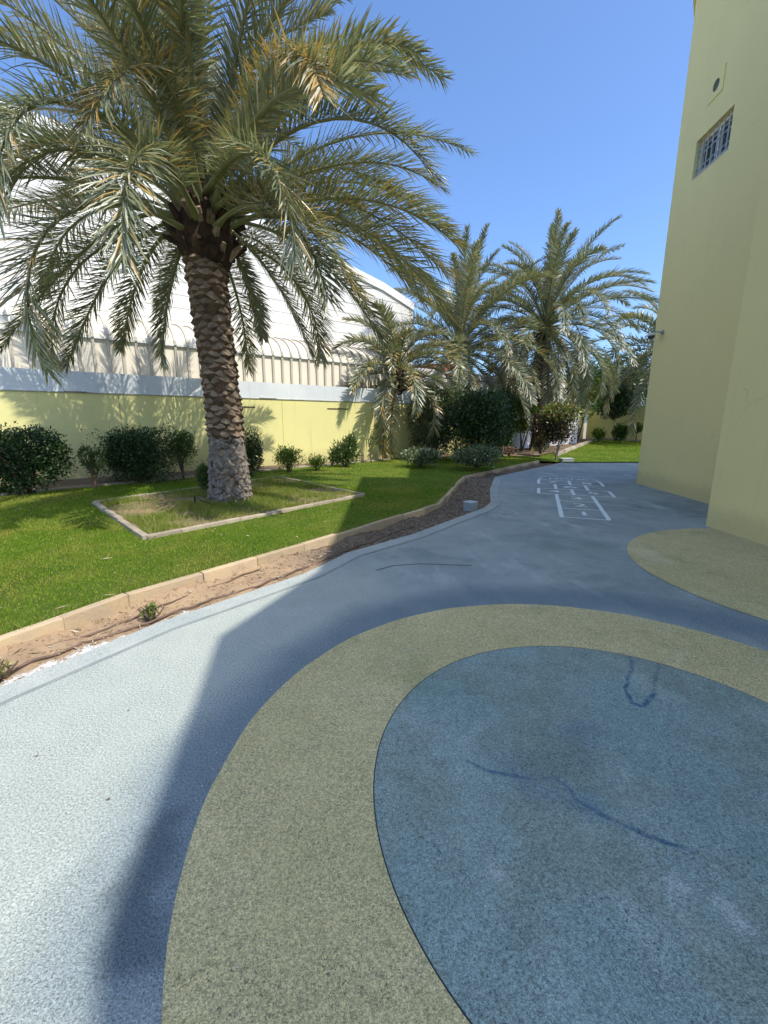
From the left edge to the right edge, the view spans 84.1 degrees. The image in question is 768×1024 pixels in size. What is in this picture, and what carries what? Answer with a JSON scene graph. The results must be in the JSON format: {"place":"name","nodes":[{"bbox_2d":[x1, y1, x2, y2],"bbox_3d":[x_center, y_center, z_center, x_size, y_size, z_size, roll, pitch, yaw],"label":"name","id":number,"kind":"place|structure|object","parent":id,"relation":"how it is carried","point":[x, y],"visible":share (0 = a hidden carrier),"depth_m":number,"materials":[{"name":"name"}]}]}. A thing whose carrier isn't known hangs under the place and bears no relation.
{"place":"outdoors","nodes":[
{"label":"outdoors","id":0,"kind":"place"},
{"bbox_2d":[0,463,554,686],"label":"soil","id":1,"kind":"structure","parent":0,"point":[28,646],"depth_m":3.78,"materials":[{"name":"beige soil"}]},
{"bbox_2d":[0,659,18,681],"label":"weed","id":2,"kind":"object","parent":1,"relation":"on","point":[5,674],"visible":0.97,"depth_m":2.56,"materials":[{"name":"green plant"}]},
{"bbox_2d":[137,601,164,621],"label":"weed","id":3,"kind":"object","parent":1,"relation":"on","point":[146,613],"visible":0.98,"depth_m":3.31,"materials":[{"name":"green plant"}]},
{"bbox_2d":[46,546,325,645],"bbox_3d":[-1.500,0.678,4.071,0.126,0.042,3.990,8,15,34],"label":"irrigation pipe","id":4,"kind":"object","parent":1,"relation":"on","point":[99,631],"visible":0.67,"depth_m":3.36,"materials":[{"name":"plastic"}]},
{"bbox_2d":[2,525,414,672],"bbox_3d":[-1.004,0.619,4.340,0.121,0.049,4.966,9,15,35],"label":"irrigation pipe","id":5,"kind":"object","parent":1,"relation":"on","point":[98,638],"visible":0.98,"depth_m":3.40,"materials":[{"name":"black plastic"}]},
{"bbox_2d":[0,494,475,669],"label":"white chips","id":6,"kind":"object","parent":1,"relation":"on","point":[240,584],"visible":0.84,"depth_m":3.94,"materials":[{"name":"white stone"}]},
{"bbox_2d":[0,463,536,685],"bbox_3d":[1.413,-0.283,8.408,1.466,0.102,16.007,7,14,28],"label":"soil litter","id":7,"kind":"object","parent":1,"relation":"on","point":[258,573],"visible":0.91,"depth_m":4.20,"materials":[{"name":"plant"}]},
{"bbox_2d":[294,462,556,559],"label":"mulch litter","id":8,"kind":"object","parent":1,"relation":"on","point":[454,514],"visible":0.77,"depth_m":7.33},
{"bbox_2d":[463,500,477,511],"bbox_3d":[1.500,-0.086,7.395,0.186,0.200,0.186,-8,15,-34],"label":"junction box","id":9,"kind":"object","parent":1,"relation":"on","point":[469,505],"visible":0.84,"depth_m":7.34,"materials":[{"name":"grey concrete"}]},
{"bbox_2d":[0,440,640,634],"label":"lawn","id":10,"kind":"structure","parent":0,"point":[151,568],"depth_m":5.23,"materials":[{"name":"green plant"}]},
{"bbox_2d":[0,421,84,494],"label":"shrub","id":11,"kind":"object","parent":10,"relation":"on","point":[19,466],"visible":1,"depth_m":7.40,"materials":[{"name":"green plant"}]},
{"bbox_2d":[75,441,106,488],"bbox_3d":[-5.600,-0.889,8.180,0.580,0.951,0.351,0,12,0],"label":"shrub","id":12,"kind":"object","parent":10,"relation":"on","point":[91,464],"visible":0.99,"depth_m":8.16,"materials":[{"name":"green plant"}]},
{"bbox_2d":[80,415,184,483],"bbox_3d":[-5.190,-1.305,8.987,1.796,1.440,1.226,0,12,0],"label":"shrub","id":13,"kind":"object","parent":10,"relation":"on","point":[132,452],"visible":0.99,"depth_m":8.76,"materials":[{"name":"green plant"}]},
{"bbox_2d":[160,427,198,479],"bbox_3d":[-4.528,-1.288,9.443,0.783,1.202,0.614,0,12,0],"label":"shrub","id":14,"kind":"object","parent":10,"relation":"on","point":[181,440],"visible":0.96,"depth_m":9.38,"materials":[{"name":"green plant"}]},
{"bbox_2d":[101,477,355,533],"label":"palm bed soil","id":15,"kind":"object","parent":10,"relation":"on","point":[192,519],"visible":0.34,"depth_m":6.72,"materials":[{"name":"brown soil"}]},
{"bbox_2d":[194,460,208,490],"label":"shrub","id":16,"kind":"object","parent":15,"relation":"on","point":[201,470],"visible":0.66,"depth_m":7.88,"materials":[{"name":"green plant"}]},
{"bbox_2d":[194,496,210,503],"bbox_3d":[-2.900,-0.158,6.790,0.418,0.173,0.029,8,14,32],"label":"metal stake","id":17,"kind":"object","parent":15,"relation":"on","point":[199,499],"visible":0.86,"depth_m":6.82,"materials":[{"name":"grey metal"}]},
{"bbox_2d":[99,475,358,533],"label":"weeds","id":18,"kind":"object","parent":15,"relation":"on","point":[259,494],"visible":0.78,"depth_m":6.94,"materials":[{"name":"green plant"}]},
{"bbox_2d":[0,0,481,503],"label":"date palm","id":19,"kind":"object","parent":15,"relation":"on","point":[198,154],"visible":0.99,"depth_m":5.46,"materials":[{"name":"green plant"}]},
{"bbox_2d":[92,476,364,539],"bbox_3d":[-2.651,-0.221,7.597,3.087,0.204,4.376,9,15,37],"label":"palm bed kerb","id":20,"kind":"object","parent":10,"relation":"on","point":[141,534],"visible":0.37,"depth_m":6.03,"materials":[{"name":"stone"}]},
{"bbox_2d":[0,468,484,608],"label":"lawn litter","id":21,"kind":"object","parent":10,"relation":"on","point":[221,534],"visible":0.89,"depth_m":5.86,"materials":[{"name":"plant"}]},
{"bbox_2d":[243,425,264,475],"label":"shrub","id":22,"kind":"object","parent":10,"relation":"on","point":[252,453],"visible":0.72,"depth_m":10.18,"materials":[{"name":"green plant"}]},
{"bbox_2d":[271,444,304,471],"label":"shrub","id":23,"kind":"object","parent":10,"relation":"on","point":[286,456],"visible":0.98,"depth_m":11.03,"materials":[{"name":"green plant"}]},
{"bbox_2d":[0,439,590,496],"bbox_3d":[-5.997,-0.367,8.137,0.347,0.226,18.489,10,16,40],"label":"planting bed","id":24,"kind":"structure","parent":10,"relation":"on","point":[76,487],"depth_m":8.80,"materials":[{"name":"brown soil"}]},
{"bbox_2d":[330,298,467,459],"bbox_3d":[0.442,-4.198,14.986,5.090,5.226,5.376,0,12,0],"label":"date palm","id":25,"kind":"object","parent":24,"relation":"on","point":[397,366],"visible":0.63,"depth_m":13.95,"materials":[{"name":"green plant"}]},
{"bbox_2d":[371,223,583,453],"bbox_3d":[3.251,-6.618,18.815,9.937,9.484,10.321,0,12,0],"label":"date palm","id":26,"kind":"object","parent":24,"relation":"on","point":[469,283],"visible":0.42,"depth_m":17.03,"materials":[{"name":"green plant"}]},
{"bbox_2d":[492,384,522,448],"bbox_3d":[5.009,-3.902,17.856,1.217,2.802,1.162,0,12,0],"label":"shrub","id":27,"kind":"object","parent":24,"relation":"on","point":[512,412],"visible":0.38,"depth_m":17.60,"materials":[{"name":"green plant"}]},
{"bbox_2d":[512,397,538,450],"bbox_3d":[6.147,-3.853,18.676,1.302,2.367,1.257,6,14,27],"label":"shrub","id":28,"kind":"object","parent":24,"relation":"on","point":[522,426],"visible":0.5,"depth_m":18.50,"materials":[{"name":"green plant"}]},
{"bbox_2d":[446,207,658,450],"bbox_3d":[7.463,-7.489,19.584,9.322,9.660,8.806,0,12,0],"label":"date palm","id":29,"kind":"object","parent":24,"relation":"on","point":[548,293],"visible":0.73,"depth_m":17.99,"materials":[{"name":"green plant"}]},
{"bbox_2d":[563,359,611,442],"bbox_3d":[11.528,-6.469,24.659,2.761,4.926,2.790,6,13,25],"label":"tree","id":30,"kind":"object","parent":24,"relation":"on","point":[597,379],"visible":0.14,"depth_m":24.16,"materials":[{"name":"green plant"}]},
{"bbox_2d":[302,453,328,469],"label":"shrub","id":31,"kind":"object","parent":10,"relation":"on","point":[316,462],"visible":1,"depth_m":11.52,"materials":[{"name":"green plant"}]},
{"bbox_2d":[327,431,362,466],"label":"shrub","id":32,"kind":"object","parent":10,"relation":"on","point":[346,449],"visible":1,"depth_m":12.28,"materials":[{"name":"green plant"}]},
{"bbox_2d":[366,427,375,462],"bbox_3d":[-0.418,-2.129,13.473,0.346,1.162,0.328,0,12,0],"label":"sapling","id":33,"kind":"object","parent":10,"relation":"on","point":[371,438],"visible":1,"depth_m":13.45,"materials":[{"name":"green plant"}]},
{"bbox_2d":[396,444,443,466],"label":"ground shrub","id":34,"kind":"object","parent":10,"relation":"on","point":[419,457],"visible":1,"depth_m":12.32,"materials":[{"name":"green plant"}]},
{"bbox_2d":[401,384,458,456],"bbox_3d":[1.644,-3.159,14.653,2.070,2.695,1.823,5,13,20],"label":"oleander","id":35,"kind":"object","parent":10,"relation":"on","point":[421,440],"visible":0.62,"depth_m":14.44,"materials":[{"name":"green plant"}]},
{"bbox_2d":[448,443,504,467],"bbox_3d":[2.621,-1.625,12.177,1.558,0.742,1.610,9,15,37],"label":"ground shrub","id":36,"kind":"object","parent":10,"relation":"on","point":[475,456],"visible":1,"depth_m":11.95,"materials":[{"name":"green plant"}]},
{"bbox_2d":[435,377,521,459],"bbox_3d":[3.104,-3.109,14.276,2.903,2.760,2.217,0,12,0],"label":"bush","id":37,"kind":"object","parent":10,"relation":"on","point":[479,416],"visible":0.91,"depth_m":13.72,"materials":[{"name":"green plant"}]},
{"bbox_2d":[405,363,580,449],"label":"neighbour building","id":38,"kind":"structure","parent":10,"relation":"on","point":[515,439],"depth_m":19.23,"materials":[{"name":"paint"}]},
{"bbox_2d":[500,445,522,455],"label":"flower bed plants","id":39,"kind":"object","parent":10,"relation":"on","point":[510,450],"visible":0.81,"depth_m":16.28,"materials":[{"name":"red plant"}]},
{"bbox_2d":[529,409,551,453],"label":"bush","id":40,"kind":"object","parent":10,"relation":"on","point":[540,444],"visible":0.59,"depth_m":17.21,"materials":[{"name":"green plant"}]},
{"bbox_2d":[529,399,582,460],"bbox_3d":[6.377,-3.018,15.656,1.612,2.236,1.597,10,16,40],"label":"croton","id":41,"kind":"object","parent":10,"relation":"on","point":[555,424],"visible":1,"depth_m":15.37,"materials":[{"name":"green plant"}]},
{"bbox_2d":[559,458,574,462],"bbox_3d":[6.850,-1.943,15.997,0.466,0.160,0.316,-1,12,-6],"label":"junction box","id":42,"kind":"object","parent":10,"relation":"on","point":[567,460],"visible":0.88,"depth_m":15.85,"materials":[{"name":"grey concrete"}]},
{"bbox_2d":[554,438,641,455],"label":"bed kerb","id":43,"kind":"structure","parent":10,"relation":"on","point":[563,451],"depth_m":22.77,"materials":[{"name":"concrete"}]},
{"bbox_2d":[591,427,606,441],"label":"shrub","id":44,"kind":"object","parent":10,"relation":"on","point":[597,433],"visible":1,"depth_m":26.04,"materials":[{"name":"green plant"}]},
{"bbox_2d":[577,289,658,438],"bbox_3d":[15.958,-8.292,23.836,9.566,9.191,8.941,-4,13,-20],"label":"date palm","id":45,"kind":"object","parent":10,"relation":"on","point":[646,355],"visible":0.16,"depth_m":23.76,"materials":[{"name":"green plant"}]},
{"bbox_2d":[611,421,629,441],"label":"shrub","id":46,"kind":"object","parent":10,"relation":"on","point":[620,432],"visible":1,"depth_m":25.00,"materials":[{"name":"green plant"}]},
{"bbox_2d":[628,422,642,442],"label":"shrub","id":47,"kind":"object","parent":10,"relation":"on","point":[639,428],"visible":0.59,"depth_m":24.16,"materials":[{"name":"green plant"}]},
{"bbox_2d":[0,0,693,422],"label":"sky","id":48,"kind":"structure","parent":0,"point":[575,107],"materials":[{"name":"blue"}]},
{"bbox_2d":[0,463,767,1023],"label":"path","id":49,"kind":"structure","parent":0,"point":[146,741],"depth_m":2.29,"materials":[{"name":"rubber"}]},
{"bbox_2d":[0,462,563,702],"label":"path edge","id":50,"kind":"object","parent":49,"relation":"on","point":[29,682],"visible":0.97,"depth_m":3.36,"materials":[{"name":"concrete"}]},
{"bbox_2d":[0,463,564,704],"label":"path joint","id":51,"kind":"object","parent":49,"relation":"on","point":[223,611],"visible":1,"depth_m":3.27,"materials":[{"name":"grey concrete"}]},
{"bbox_2d":[0,492,750,1010],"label":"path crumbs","id":52,"kind":"object","parent":49,"relation":"on","point":[396,698],"visible":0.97,"depth_m":1.81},
{"bbox_2d":[35,549,754,909],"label":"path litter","id":53,"kind":"object","parent":49,"relation":"on","point":[315,669],"visible":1,"depth_m":1.79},
{"bbox_2d":[161,604,767,1023],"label":"path ring","id":54,"kind":"object","parent":49,"relation":"on","point":[283,850],"visible":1,"depth_m":1.56,"materials":[{"name":"rubber"}]},
{"bbox_2d":[373,646,761,1023],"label":"path seam","id":55,"kind":"object","parent":49,"relation":"on","point":[457,1004],"visible":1,"depth_m":1.44,"materials":[{"name":"rubber"}]},
{"bbox_2d":[374,646,767,1023],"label":"path disc","id":56,"kind":"object","parent":49,"relation":"on","point":[579,835],"visible":1,"depth_m":1.57,"materials":[{"name":"rubber"}]},
{"bbox_2d":[537,476,615,519],"bbox_3d":[4.126,-0.447,9.254,1.508,0.001,5.640,4,13,19],"label":"hopscotch","id":57,"kind":"object","parent":49,"relation":"on","point":[604,513],"visible":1,"depth_m":8.63,"materials":[{"name":"paint"}]},
{"bbox_2d":[627,528,767,619],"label":"path circle","id":58,"kind":"object","parent":49,"relation":"on","point":[721,568],"visible":0.88,"depth_m":4.57,"materials":[{"name":"rubber"}]},
{"bbox_2d":[463,423,638,475],"bbox_3d":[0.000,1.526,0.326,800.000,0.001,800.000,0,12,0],"label":"ground","id":59,"kind":"structure","parent":0,"point":[584,431],"depth_m":16.41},
{"bbox_2d":[0,101,413,389],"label":"warehouse","id":60,"kind":"structure","parent":59,"relation":"on","point":[284,357],"depth_m":11.85,"materials":[{"name":"metal"}]},
{"bbox_2d":[0,367,430,482],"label":"garden wall","id":61,"kind":"structure","parent":59,"relation":"on","point":[312,419],"depth_m":10.55,"materials":[{"name":"paint"}]},
{"bbox_2d":[0,460,538,648],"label":"lawn kerb","id":62,"kind":"structure","parent":59,"relation":"on","point":[99,610],"depth_m":3.86,"materials":[{"name":"stone"}]},
{"bbox_2d":[438,395,584,454],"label":"garden wall","id":63,"kind":"structure","parent":59,"relation":"on","point":[579,424],"depth_m":19.28,"materials":[{"name":"paint"}]},
{"bbox_2d":[586,405,645,438],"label":"garden wall","id":64,"kind":"structure","parent":59,"relation":"on","point":[606,424],"depth_m":28.85,"materials":[{"name":"paint"}]},
{"bbox_2d":[593,333,650,405],"bbox_3d":[18.497,-10.016,32.487,7.896,6.737,7.371,0,12,0],"label":"tree","id":65,"kind":"object","parent":59,"relation":"on","point":[635,386],"visible":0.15,"depth_m":31.42,"materials":[{"name":"green plant"}]},
{"bbox_2d":[636,0,767,545],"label":"building","id":66,"kind":"structure","parent":59,"relation":"on","point":[705,434],"depth_m":7.72,"materials":[{"name":"paint"}]},
{"bbox_2d":[647,330,663,339],"bbox_3d":[6.069,-3.965,9.532,0.308,0.184,0.169,3,12,15],"label":"security camera","id":67,"kind":"object","parent":66,"relation":"attached to","point":[650,336],"visible":1,"depth_m":9.49,"materials":[{"name":"white plastic"}]},
{"bbox_2d":[691,110,733,181],"bbox_3d":[6.205,-6.859,7.961,0.250,0.690,1.050,0,12,0],"label":"window","id":68,"kind":"structure","parent":66,"relation":"in","point":[716,144],"depth_m":8.00,"materials":[{"name":"white glass"}]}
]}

